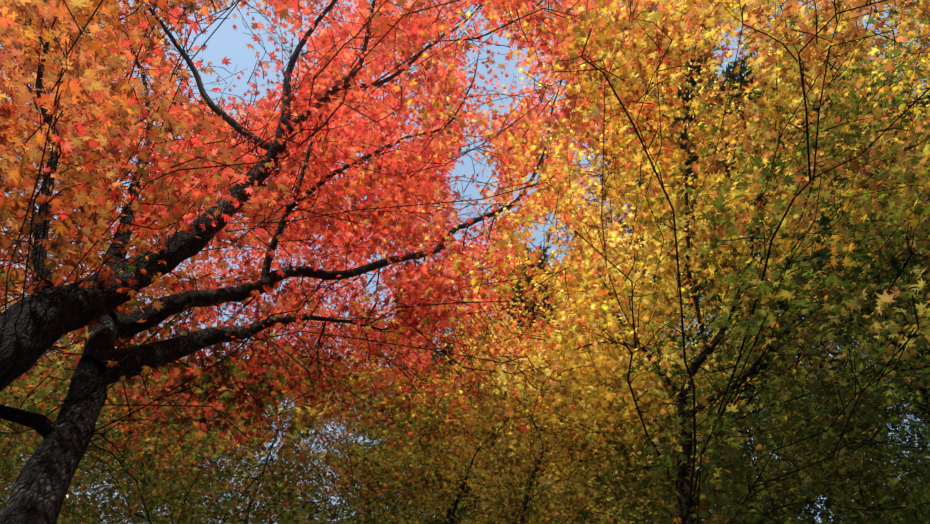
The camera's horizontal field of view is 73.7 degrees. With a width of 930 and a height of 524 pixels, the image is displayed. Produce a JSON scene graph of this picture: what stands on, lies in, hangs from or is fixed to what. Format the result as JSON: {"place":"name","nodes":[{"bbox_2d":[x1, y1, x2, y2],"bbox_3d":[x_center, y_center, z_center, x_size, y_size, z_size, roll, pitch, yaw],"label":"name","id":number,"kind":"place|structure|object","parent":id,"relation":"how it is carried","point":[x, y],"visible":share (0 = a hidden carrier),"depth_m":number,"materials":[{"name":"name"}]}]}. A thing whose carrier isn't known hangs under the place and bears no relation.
{"place":"outdoors","nodes":[
{"label":"outdoors","id":0,"kind":"place"},
{"bbox_2d":[0,0,929,523],"label":"sky","id":1,"kind":"structure","parent":0,"point":[228,42],"materials":[{"name":"blue"}]},
{"label":"ground","id":2,"kind":"structure","parent":0,"visible":0},
{"bbox_2d":[0,0,633,523],"bbox_3d":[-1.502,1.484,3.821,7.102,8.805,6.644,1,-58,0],"label":"maple tree","id":3,"kind":"object","parent":2,"relation":"on","point":[36,326],"visible":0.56,"depth_m":2.74,"materials":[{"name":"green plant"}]},
{"bbox_2d":[331,324,500,523],"bbox_3d":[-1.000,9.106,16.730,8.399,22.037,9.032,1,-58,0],"label":"tree","id":4,"kind":"object","parent":2,"relation":"on","point":[439,373],"depth_m":18.94,"materials":[{"name":"plant"}]},
{"bbox_2d":[0,312,929,523],"bbox_3d":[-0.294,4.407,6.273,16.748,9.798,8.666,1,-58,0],"label":"maple wood","id":5,"kind":"object","parent":2,"relation":"on","point":[245,520],"visible":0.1,"depth_m":6.02,"materials":[{"name":"brown plant"}]},
{"bbox_2d":[0,0,929,523],"bbox_3d":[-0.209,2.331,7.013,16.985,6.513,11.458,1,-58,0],"label":"tree foliage","id":6,"kind":"object","parent":5,"relation":"on","point":[24,40],"visible":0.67,"depth_m":3.50,"materials":[{"name":"multicoloured plant"}]},
{"bbox_2d":[408,233,702,523],"bbox_3d":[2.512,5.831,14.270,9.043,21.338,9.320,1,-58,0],"label":"tree","id":7,"kind":"object","parent":2,"relation":"on","point":[546,298],"depth_m":18.04,"materials":[{"name":"plant"}]},
{"bbox_2d":[520,0,929,523],"bbox_3d":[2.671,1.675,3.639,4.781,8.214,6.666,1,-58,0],"label":"yellow maple wood","id":8,"kind":"object","parent":2,"relation":"on","point":[688,503],"visible":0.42,"depth_m":3.12,"materials":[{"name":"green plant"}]},
{"bbox_2d":[586,38,929,523],"bbox_3d":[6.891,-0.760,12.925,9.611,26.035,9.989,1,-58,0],"label":"tree","id":9,"kind":"object","parent":2,"relation":"on","point":[741,80],"depth_m":11.61,"materials":[{"name":"plant"}]}
]}

